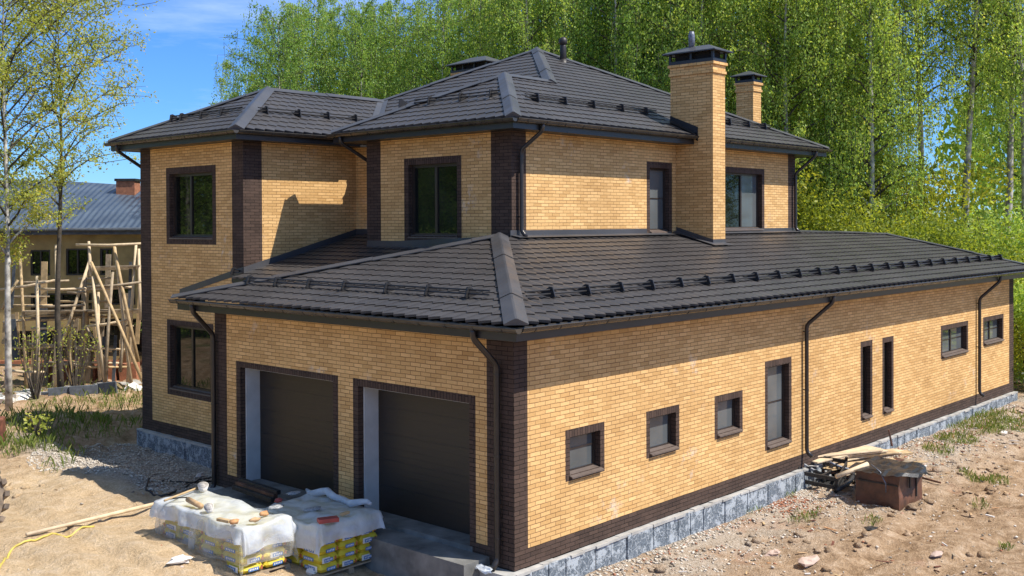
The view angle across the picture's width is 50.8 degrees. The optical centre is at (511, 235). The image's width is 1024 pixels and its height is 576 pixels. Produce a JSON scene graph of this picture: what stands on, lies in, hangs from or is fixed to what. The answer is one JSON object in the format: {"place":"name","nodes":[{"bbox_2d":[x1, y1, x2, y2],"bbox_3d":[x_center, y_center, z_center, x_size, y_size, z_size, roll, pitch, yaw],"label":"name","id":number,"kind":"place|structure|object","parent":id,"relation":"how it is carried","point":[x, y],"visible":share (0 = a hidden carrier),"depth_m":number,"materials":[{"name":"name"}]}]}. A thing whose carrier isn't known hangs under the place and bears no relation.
{"place":"outdoors","nodes":[
{"label":"outdoors","id":0,"kind":"place"},
{"bbox_2d":[0,0,1022,223],"label":"sky","id":1,"kind":"structure","parent":0,"point":[179,60],"materials":[{"name":"blue"}]},
{"bbox_2d":[0,365,1023,575],"bbox_3d":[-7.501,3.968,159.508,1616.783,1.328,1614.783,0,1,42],"label":"ground","id":2,"kind":"structure","parent":0,"point":[127,544],"depth_m":21.29,"materials":[{"name":"sand"}]},
{"bbox_2d":[0,471,9,522],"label":"tractor tyre","id":3,"kind":"object","parent":2,"relation":"on","point":[4,495],"visible":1,"depth_m":19.39,"materials":[{"name":"rubber"}]},
{"bbox_2d":[0,326,66,398],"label":"shrub","id":4,"kind":"object","parent":2,"relation":"on","point":[36,391],"visible":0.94,"depth_m":38.10,"materials":[{"name":"green plant"}]},
{"bbox_2d":[21,413,53,442],"bbox_3d":[-11.914,4.814,26.966,0.592,0.768,0.827,0,1,19],"label":"weed","id":5,"kind":"object","parent":2,"relation":"on","point":[37,429],"visible":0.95,"depth_m":26.92,"materials":[{"name":"green plant"}]},
{"bbox_2d":[0,525,94,567],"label":"yellow hose","id":6,"kind":"object","parent":2,"relation":"on","point":[25,541],"visible":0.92,"depth_m":19.02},
{"bbox_2d":[0,178,141,366],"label":"neighbour house","id":7,"kind":"structure","parent":2,"relation":"on","point":[111,214],"depth_m":47.65,"materials":[{"name":"beige brick"}]},
{"bbox_2d":[31,250,49,275],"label":"window","id":8,"kind":"structure","parent":7,"relation":"in","point":[37,256],"depth_m":47.72,"materials":[{"name":"black glass"}]},
{"bbox_2d":[19,330,94,357],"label":"window","id":9,"kind":"structure","parent":7,"relation":"in","point":[20,332],"depth_m":47.77,"materials":[{"name":"black glass"}]},
{"bbox_2d":[31,293,91,318],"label":"window","id":10,"kind":"structure","parent":7,"relation":"in","point":[63,296],"depth_m":47.75,"materials":[{"name":"black glass"}]},
{"bbox_2d":[66,248,87,274],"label":"window","id":11,"kind":"structure","parent":7,"relation":"in","point":[76,259],"depth_m":47.72,"materials":[{"name":"black glass"}]},
{"bbox_2d":[100,248,112,274],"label":"window","id":12,"kind":"structure","parent":7,"relation":"in","point":[103,251],"depth_m":47.65,"materials":[{"name":"black glass"}]},
{"bbox_2d":[104,318,141,355],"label":"window","id":13,"kind":"structure","parent":7,"relation":"in","point":[114,330],"depth_m":47.76,"materials":[{"name":"black glass"}]},
{"bbox_2d":[0,241,141,387],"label":"pole scaffold","id":14,"kind":"object","parent":2,"relation":"on","point":[128,342],"visible":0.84,"depth_m":41.35,"materials":[{"name":"brown wood"}]},
{"bbox_2d":[0,379,141,472],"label":"grass","id":15,"kind":"structure","parent":2,"relation":"on","point":[31,441],"depth_m":31.32,"materials":[{"name":"plant"}]},
{"bbox_2d":[47,323,102,385],"bbox_3d":[-15.845,4.584,39.622,2.073,2.862,2.138,0,1,35],"label":"shrub","id":16,"kind":"object","parent":2,"relation":"on","point":[74,381],"visible":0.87,"depth_m":39.58,"materials":[{"name":"green plant"}]},
{"bbox_2d":[0,0,158,411],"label":"birch tree","id":17,"kind":"object","parent":2,"relation":"on","point":[31,196],"visible":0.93,"depth_m":36.11,"materials":[{"name":"green plant"}]},
{"bbox_2d":[0,0,165,386],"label":"birch tree","id":18,"kind":"object","parent":2,"relation":"on","point":[59,365],"visible":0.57,"depth_m":38.96,"materials":[{"name":"green plant"}]},
{"bbox_2d":[69,384,97,395],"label":"stone slab","id":19,"kind":"structure","parent":2,"relation":"on","point":[90,389],"depth_m":38.92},
{"bbox_2d":[25,502,153,535],"bbox_3d":[-7.808,5.326,20.304,0.078,0.161,2.956,0,1,32],"label":"long pole","id":20,"kind":"object","parent":2,"relation":"on","point":[110,514],"visible":0.84,"depth_m":20.15,"materials":[{"name":"wood"}]},
{"bbox_2d":[26,439,223,494],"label":"gravel","id":21,"kind":"structure","parent":2,"relation":"on","point":[106,465],"depth_m":26.75,"materials":[{"name":"gravel"}]},
{"bbox_2d":[118,362,139,380],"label":"brick pallet","id":22,"kind":"object","parent":2,"relation":"on","point":[122,375],"visible":0.21,"depth_m":42.75,"materials":[{"name":"brick"}]},
{"bbox_2d":[145,476,211,496],"bbox_3d":[-7.849,5.695,24.575,1.310,0.750,4.208,0,1,-1],"label":"black hose","id":23,"kind":"object","parent":2,"relation":"on","point":[166,494],"visible":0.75,"depth_m":25.46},
{"bbox_2d":[211,58,277,104],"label":"birch tree","id":24,"kind":"object","parent":2,"relation":"on","point":[223,81],"visible":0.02,"depth_m":51.78,"materials":[{"name":"green plant"}]},
{"bbox_2d":[245,562,290,575],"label":"pallet","id":25,"kind":"object","parent":2,"relation":"on","point":[285,565],"visible":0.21,"depth_m":18.26,"materials":[{"name":"brown wood"}]},
{"bbox_2d":[227,560,263,573],"bbox_3d":[-4.560,5.570,18.217,0.706,0.162,0.479,0,1,44],"label":"cement bag","id":26,"kind":"object","parent":25,"relation":"on","point":[244,569],"visible":0.62,"depth_m":17.98,"materials":[{"name":"plastic"}]},
{"bbox_2d":[221,551,264,564],"bbox_3d":[-4.560,5.420,18.215,0.706,0.162,0.479,0,1,42],"label":"cement bag","id":27,"kind":"object","parent":26,"relation":"on","point":[240,560],"visible":0.69,"depth_m":18.01,"materials":[{"name":"plastic"}]},
{"bbox_2d":[220,542,264,555],"bbox_3d":[-4.563,5.270,18.218,0.707,0.162,0.479,0,1,41],"label":"cement bag","id":28,"kind":"object","parent":27,"relation":"on","point":[232,548],"visible":0.4,"depth_m":18.05,"materials":[{"name":"yellow paper"}]},
{"bbox_2d":[260,555,287,567],"bbox_3d":[-4.242,5.565,18.540,0.706,0.162,0.479,0,1,41],"label":"cement bag","id":29,"kind":"object","parent":25,"relation":"on","point":[274,561],"visible":0.37,"depth_m":18.29,"materials":[{"name":"plastic"}]},
{"bbox_2d":[260,546,286,558],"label":"cement bag","id":30,"kind":"object","parent":29,"relation":"on","point":[274,552],"visible":0.39,"depth_m":18.29,"materials":[{"name":"yellow paper"}]},
{"bbox_2d":[213,0,352,100],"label":"birch tree","id":31,"kind":"object","parent":2,"relation":"on","point":[283,78],"visible":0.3,"depth_m":49.28,"materials":[{"name":"green plant"}]},
{"bbox_2d":[239,0,342,95],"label":"birch tree","id":32,"kind":"object","parent":2,"relation":"on","point":[282,2],"visible":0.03,"depth_m":60.84,"materials":[{"name":"green plant"}]},
{"bbox_2d":[246,0,376,95],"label":"birch tree","id":33,"kind":"object","parent":2,"relation":"on","point":[330,19],"visible":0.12,"depth_m":53.17,"materials":[{"name":"green plant"}]},
{"bbox_2d":[312,559,370,575],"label":"pallet","id":34,"kind":"object","parent":2,"relation":"on","point":[348,569],"visible":0.17,"depth_m":18.68,"materials":[{"name":"brown wood"}]},
{"bbox_2d":[299,559,339,572],"bbox_3d":[-3.318,5.677,18.587,0.636,0.162,0.453,0,1,41],"label":"cement bag","id":35,"kind":"object","parent":34,"relation":"on","point":[325,567],"visible":0.73,"depth_m":18.40,"materials":[{"name":"plastic"}]},
{"bbox_2d":[299,550,338,563],"bbox_3d":[-3.331,5.527,18.593,0.636,0.162,0.453,0,1,41],"label":"cement bag","id":36,"kind":"object","parent":35,"relation":"on","point":[320,559],"visible":0.7,"depth_m":18.41,"materials":[{"name":"yellow paper"}]},
{"bbox_2d":[300,543,338,554],"bbox_3d":[-3.330,5.377,18.602,0.636,0.162,0.453,0,1,42],"label":"cement bag","id":37,"kind":"object","parent":36,"relation":"on","point":[329,548],"visible":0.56,"depth_m":18.40,"materials":[{"name":"yellow paper"}]},
{"bbox_2d":[305,0,422,98],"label":"birch tree","id":38,"kind":"object","parent":2,"relation":"on","point":[361,44],"visible":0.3,"depth_m":50.30,"materials":[{"name":"green plant"}]},
{"bbox_2d":[316,0,424,97],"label":"birch tree","id":39,"kind":"object","parent":2,"relation":"on","point":[358,5],"visible":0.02,"depth_m":61.03,"materials":[{"name":"green plant"}]},
{"bbox_2d":[336,0,450,97],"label":"birch tree","id":40,"kind":"object","parent":2,"relation":"on","point":[389,6],"visible":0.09,"depth_m":53.26,"materials":[{"name":"green plant"}]},
{"bbox_2d":[369,0,494,97],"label":"birch tree","id":41,"kind":"object","parent":2,"relation":"on","point":[451,43],"visible":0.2,"depth_m":50.11,"materials":[{"name":"green plant"}]},
{"bbox_2d":[413,0,514,80],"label":"birch tree","id":42,"kind":"object","parent":2,"relation":"on","point":[436,18],"visible":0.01,"depth_m":60.29,"materials":[{"name":"green plant"}]},
{"bbox_2d":[403,0,542,82],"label":"birch tree","id":43,"kind":"object","parent":2,"relation":"on","point":[463,6],"visible":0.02,"depth_m":53.31,"materials":[{"name":"green plant"}]},
{"bbox_2d":[3,407,1023,575],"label":"earth clods","id":44,"kind":"object","parent":2,"relation":"on","point":[989,489],"visible":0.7,"depth_m":22.29,"materials":[{"name":"soil"}]},
{"bbox_2d":[8,408,1023,575],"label":"pebbles","id":45,"kind":"object","parent":2,"relation":"on","point":[696,537],"visible":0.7,"depth_m":21.52,"materials":[{"name":"stone"}]},
{"bbox_2d":[464,0,620,74],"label":"birch tree","id":46,"kind":"object","parent":2,"relation":"on","point":[524,35],"visible":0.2,"depth_m":49.25,"materials":[{"name":"green plant"}]},
{"bbox_2d":[103,31,1023,575],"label":"brick house","id":47,"kind":"structure","parent":2,"relation":"on","point":[521,313],"depth_m":24.38,"materials":[{"name":"beige brick"}]},
{"bbox_2d":[167,319,212,401],"bbox_3d":[-8.434,3.288,28.452,2.270,2.025,0.210,0,1,42],"label":"window","id":48,"kind":"structure","parent":47,"relation":"in","point":[188,343],"depth_m":28.66,"materials":[{"name":"glass"}]},
{"bbox_2d":[166,165,215,244],"bbox_3d":[-8.385,-0.780,28.344,2.420,2.047,0.210,0,1,42],"label":"window","id":49,"kind":"structure","parent":47,"relation":"in","point":[191,190],"depth_m":28.48,"materials":[{"name":"glass"}]},
{"bbox_2d":[236,361,338,495],"bbox_3d":[-4.427,4.067,21.954,3.433,2.785,0.490,0,1,42],"label":"garage door","id":50,"kind":"structure","parent":47,"relation":"in","point":[287,418],"depth_m":22.45,"materials":[{"name":"metal"}]},
{"bbox_2d":[207,479,515,575],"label":"concrete slab","id":51,"kind":"structure","parent":47,"relation":"in","point":[406,546],"depth_m":18.71,"materials":[{"name":"concrete"}]},
{"bbox_2d":[232,478,280,502],"bbox_3d":[-5.124,5.098,21.563,1.407,0.230,0.240,0,1,44],"label":"plank stack","id":52,"kind":"object","parent":51,"relation":"on","point":[257,490],"visible":0.95,"depth_m":21.48,"materials":[{"name":"wood"}]},
{"bbox_2d":[353,378,475,552],"bbox_3d":[-1.637,4.086,19.420,3.221,2.783,0.490,0,1,42],"label":"garage door","id":53,"kind":"structure","parent":47,"relation":"in","point":[414,448],"depth_m":19.78,"materials":[{"name":"metal"}]},
{"bbox_2d":[404,155,461,240],"bbox_3d":[-1.847,-0.855,25.748,1.980,2.018,0.210,0,1,42],"label":"window","id":54,"kind":"structure","parent":47,"relation":"in","point":[432,185],"depth_m":25.87,"materials":[{"name":"glass"}]},
{"bbox_2d":[565,422,604,481],"bbox_3d":[1.250,3.802,18.987,0.250,0.893,1.103,0,1,42],"label":"window","id":55,"kind":"structure","parent":47,"relation":"in","point":[584,446],"depth_m":19.09,"materials":[{"name":"glass"}]},
{"bbox_2d":[647,161,671,232],"bbox_3d":[3.821,-0.962,28.265,0.260,1.903,1.160,0,1,42],"label":"window","id":56,"kind":"structure","parent":47,"relation":"in","point":[659,174],"depth_m":28.47,"materials":[{"name":"glass"}]},
{"bbox_2d":[646,404,678,458],"bbox_3d":[2.867,3.771,20.767,0.250,0.892,1.119,0,1,42],"label":"window","id":57,"kind":"structure","parent":47,"relation":"in","point":[662,425],"depth_m":20.88,"materials":[{"name":"glass"}]},
{"bbox_2d":[715,390,742,439],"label":"window","id":58,"kind":"structure","parent":47,"relation":"in","point":[729,406],"depth_m":22.71,"materials":[{"name":"glass"}]},
{"bbox_2d":[725,166,764,230],"bbox_3d":[6.648,-1.024,31.377,0.260,1.880,2.610,0,1,42],"label":"window","id":59,"kind":"structure","parent":47,"relation":"in","point":[744,187],"depth_m":31.68,"materials":[{"name":"glass"}]},
{"bbox_2d":[765,357,791,450],"bbox_3d":[5.919,3.755,24.127,0.250,1.965,1.215,0,1,42],"label":"window","id":60,"kind":"structure","parent":47,"relation":"in","point":[778,373],"depth_m":24.35,"materials":[{"name":"glass"}]},
{"bbox_2d":[860,340,872,420],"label":"window","id":61,"kind":"structure","parent":47,"relation":"in","point":[865,346],"depth_m":27.70,"materials":[{"name":"glass"}]},
{"bbox_2d":[882,336,894,414],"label":"window","id":62,"kind":"structure","parent":47,"relation":"in","point":[887,342],"depth_m":28.68,"materials":[{"name":"glass"}]},
{"bbox_2d":[941,321,968,358],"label":"window","id":63,"kind":"structure","parent":47,"relation":"in","point":[954,337],"depth_m":32.29,"materials":[{"name":"glass"}]},
{"bbox_2d":[983,314,1004,345],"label":"window","id":64,"kind":"structure","parent":47,"relation":"in","point":[993,326],"depth_m":34.79,"materials":[{"name":"glass"}]},
{"bbox_2d":[496,0,656,78],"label":"birch tree","id":65,"kind":"object","parent":2,"relation":"on","point":[580,39],"visible":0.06,"depth_m":51.36,"materials":[{"name":"green plant"}]},
{"bbox_2d":[534,0,691,90],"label":"birch tree","id":66,"kind":"object","parent":2,"relation":"on","point":[631,55],"visible":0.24,"depth_m":48.67,"materials":[{"name":"green plant"}]},
{"bbox_2d":[556,0,739,105],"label":"birch tree","id":67,"kind":"object","parent":2,"relation":"on","point":[641,63],"visible":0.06,"depth_m":51.59,"materials":[{"name":"green plant"}]},
{"bbox_2d":[363,35,1020,249],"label":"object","id":68,"kind":"object","parent":2,"relation":"on","point":[954,148],"visible":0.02,"depth_m":77.09,"materials":[{"name":"plant"}]},
{"bbox_2d":[603,0,806,122],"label":"birch tree","id":69,"kind":"object","parent":2,"relation":"on","point":[702,24],"visible":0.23,"depth_m":47.97,"materials":[{"name":"green plant"}]},
{"bbox_2d":[662,0,822,175],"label":"birch tree","id":70,"kind":"object","parent":2,"relation":"on","point":[768,63],"visible":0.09,"depth_m":50.51,"materials":[{"name":"green plant"}]},
{"bbox_2d":[708,0,900,226],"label":"birch tree","id":71,"kind":"object","parent":2,"relation":"on","point":[769,97],"visible":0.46,"depth_m":47.02,"materials":[{"name":"green plant"}]},
{"bbox_2d":[589,404,1023,575],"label":"rubble","id":72,"kind":"object","parent":2,"relation":"on","point":[731,525],"visible":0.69,"depth_m":21.96,"materials":[{"name":"stone"}]},
{"bbox_2d":[728,1,893,210],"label":"birch tree","id":73,"kind":"object","parent":2,"relation":"on","point":[822,94],"visible":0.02,"depth_m":58.81,"materials":[{"name":"green plant"}]},
{"bbox_2d":[798,456,847,492],"bbox_3d":[7.230,5.554,25.150,0.992,0.857,1.262,0,1,29],"label":"black crate","id":74,"kind":"object","parent":2,"relation":"on","point":[829,480],"visible":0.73,"depth_m":24.83,"materials":[{"name":"plastic"}]},
{"bbox_2d":[636,410,1023,575],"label":"site litter","id":75,"kind":"object","parent":2,"relation":"on","point":[832,543],"visible":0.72,"depth_m":22.39,"materials":[{"name":"cardboard"}]},
{"bbox_2d":[761,0,932,225],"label":"birch tree","id":76,"kind":"object","parent":2,"relation":"on","point":[824,108],"visible":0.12,"depth_m":49.99,"materials":[{"name":"green plant"}]},
{"bbox_2d":[795,155,926,229],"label":"shrub","id":77,"kind":"object","parent":2,"relation":"on","point":[808,177],"visible":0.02,"depth_m":45.39,"materials":[{"name":"green plant"}]},
{"bbox_2d":[778,0,948,201],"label":"birch tree","id":78,"kind":"object","parent":2,"relation":"on","point":[829,78],"visible":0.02,"depth_m":60.13,"materials":[{"name":"green plant"}]},
{"bbox_2d":[798,200,941,240],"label":"shrub","id":79,"kind":"object","parent":2,"relation":"on","point":[890,222],"visible":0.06,"depth_m":44.46,"materials":[{"name":"green plant"}]},
{"bbox_2d":[753,0,989,232],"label":"birch tree","id":80,"kind":"object","parent":2,"relation":"on","point":[886,54],"visible":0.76,"depth_m":46.21,"materials":[{"name":"green plant"}]},
{"bbox_2d":[797,178,958,240],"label":"shrub","id":81,"kind":"object","parent":2,"relation":"on","point":[859,219],"visible":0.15,"depth_m":44.01,"materials":[{"name":"green plant"}]},
{"bbox_2d":[754,410,1009,518],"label":"brick chips","id":82,"kind":"object","parent":2,"relation":"on","point":[783,504],"visible":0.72,"depth_m":23.65,"materials":[{"name":"brick"}]},
{"bbox_2d":[747,407,1023,550],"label":"grass","id":83,"kind":"structure","parent":2,"relation":"on","point":[988,426],"depth_m":29.70,"materials":[{"name":"plant"}]},
{"bbox_2d":[855,457,921,510],"bbox_3d":[8.485,5.595,24.227,1.083,0.842,1.313,0,1,42],"label":"metal box","id":84,"kind":"object","parent":2,"relation":"on","point":[901,493],"visible":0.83,"depth_m":23.81,"materials":[{"name":"metal"}]},
{"bbox_2d":[849,456,928,476],"bbox_3d":[8.588,5.228,24.203,1.488,0.160,1.640,0,1,42],"label":"black tarp","id":85,"kind":"object","parent":84,"relation":"on","point":[890,467],"visible":0.98,"depth_m":24.02,"materials":[{"name":"plastic"}]},
{"bbox_2d":[797,146,1019,238],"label":"shrub","id":86,"kind":"object","parent":2,"relation":"on","point":[943,196],"visible":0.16,"depth_m":47.84,"materials":[{"name":"green plant"}]},
{"bbox_2d":[826,0,1023,203],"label":"birch tree","id":87,"kind":"object","parent":2,"relation":"on","point":[921,150],"visible":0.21,"depth_m":54.11,"materials":[{"name":"green plant"}]},
{"bbox_2d":[859,210,1004,258],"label":"shrub","id":88,"kind":"object","parent":2,"relation":"on","point":[952,231],"visible":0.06,"depth_m":41.79,"materials":[{"name":"green plant"}]},
{"bbox_2d":[861,0,1023,229],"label":"birch tree","id":89,"kind":"object","parent":2,"relation":"on","point":[970,122],"visible":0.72,"depth_m":48.78,"materials":[{"name":"green plant"}]},
{"bbox_2d":[901,229,997,254],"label":"shrub","id":90,"kind":"object","parent":2,"relation":"on","point":[957,242],"visible":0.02,"depth_m":40.37,"materials":[{"name":"green plant"}]},
{"bbox_2d":[881,210,1023,283],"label":"shrub","id":91,"kind":"object","parent":2,"relation":"on","point":[940,231],"visible":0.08,"depth_m":42.44,"materials":[{"name":"green plant"}]},
{"bbox_2d":[900,0,1023,219],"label":"birch tree","id":92,"kind":"object","parent":2,"relation":"on","point":[1020,109],"visible":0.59,"depth_m":49.25,"materials":[{"name":"green plant"}]},
{"bbox_2d":[905,0,1023,255],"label":"birch tree","id":93,"kind":"object","parent":2,"relation":"on","point":[1010,145],"visible":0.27,"depth_m":52.85,"materials":[{"name":"green plant"}]},
{"bbox_2d":[937,197,1023,281],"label":"shrub","id":94,"kind":"object","parent":2,"relation":"on","point":[1019,222],"visible":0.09,"depth_m":45.58,"materials":[{"name":"green plant"}]},
{"bbox_2d":[938,0,1023,245],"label":"birch tree","id":95,"kind":"object","parent":2,"relation":"on","point":[1018,156],"visible":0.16,"depth_m":62.77,"materials":[{"name":"green plant"}]},
{"bbox_2d":[954,246,1023,377],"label":"shrub","id":96,"kind":"object","parent":2,"relation":"on","point":[1016,344],"visible":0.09,"depth_m":37.47,"materials":[{"name":"green plant"}]},
{"bbox_2d":[1013,278,1023,388],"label":"shrub","id":97,"kind":"object","parent":2,"relation":"on","point":[1018,303],"visible":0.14,"depth_m":37.72,"materials":[{"name":"green plant"}]},
{"bbox_3d":[9.049,5.635,26.184,1.330,0.134,2.351,0,1,42],"label":"board","id":98,"kind":"object","parent":2,"relation":"on","visible":0},
{"bbox_3d":[8.865,5.596,26.078,1.086,0.072,1.975,0,1,42],"label":"board","id":99,"kind":"object","parent":98,"relation":"on","visible":0},
{"bbox_2d":[838,459,915,472],"bbox_3d":[8.637,5.559,25.953,2.599,0.112,0.340,-1,1,-25],"label":"board","id":100,"kind":"object","parent":99,"relation":"on","point":[909,460],"visible":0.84,"depth_m":26.30,"materials":[{"name":"brown wood"}]},
{"bbox_2d":[848,456,888,461],"bbox_3d":[8.796,5.431,26.440,1.911,0.091,0.284,-1,1,-29],"label":"board","id":101,"kind":"object","parent":100,"relation":"on","point":[863,459],"visible":0.11,"depth_m":26.11,"materials":[{"name":"brown wood"}]},
{"bbox_2d":[828,448,901,463],"bbox_3d":[8.563,5.393,26.309,2.588,0.058,0.336,-1,1,-31],"label":"board","id":102,"kind":"object","parent":101,"relation":"on","point":[854,458],"visible":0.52,"depth_m":26.03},
{"bbox_3d":[8.380,5.355,26.207,0.773,0.066,2.096,0,1,42],"label":"board","id":103,"kind":"object","parent":102,"relation":"on","visible":0},
{"bbox_3d":[8.180,5.320,26.095,0.744,0.133,2.036,0,1,42],"label":"board","id":104,"kind":"object","parent":103,"relation":"on","visible":0},
{"bbox_2d":[812,445,876,463],"bbox_3d":[7.966,5.282,25.973,2.292,0.098,0.331,-1,1,-36],"label":"board","id":105,"kind":"object","parent":104,"relation":"on","point":[821,460],"visible":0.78,"depth_m":25.87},
{"bbox_3d":[-4.645,5.260,18.615,1.696,0.852,1.233,0,1,42],"label":"clear film","id":106,"kind":"object","parent":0,"visible":0},
{"bbox_2d":[149,490,296,558],"bbox_3d":[-5.151,5.035,19.053,3.041,0.546,1.216,0,1,42],"label":"plastic sheet","id":107,"kind":"object","parent":106,"relation":"on","point":[253,537],"visible":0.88,"depth_m":18.47,"materials":[{"name":"white"}]},
{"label":"cement bag","id":108,"kind":"object","parent":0,"visible":0},
{"bbox_2d":[256,494,384,556],"bbox_3d":[-3.497,5.145,19.297,2.130,0.593,1.549,0,1,42],"label":"plastic sheet","id":109,"kind":"object","parent":108,"relation":"on","point":[312,533],"visible":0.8,"depth_m":18.79,"materials":[{"name":"white"}]},
{"bbox_2d":[305,487,371,506],"bbox_3d":[-3.227,4.812,19.799,1.939,0.223,0.226,0,1,42],"label":"rolled film","id":110,"kind":"object","parent":109,"relation":"on","point":[329,492],"visible":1,"depth_m":19.72,"materials":[{"name":"white"}]},
{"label":"cement bag","id":111,"kind":"object","parent":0,"visible":0},
{"bbox_2d":[199,543,225,555],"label":"cement bag","id":112,"kind":"object","parent":111,"relation":"on","point":[211,549],"visible":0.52,"depth_m":18.46,"materials":[{"name":"yellow paper"}]},
{"bbox_2d":[198,534,225,547],"bbox_3d":[-5.072,5.267,18.665,0.707,0.162,0.479,0,1,42],"label":"cement bag","id":113,"kind":"object","parent":112,"relation":"on","point":[211,541],"visible":0.35,"depth_m":18.44,"materials":[{"name":"yellow paper"}]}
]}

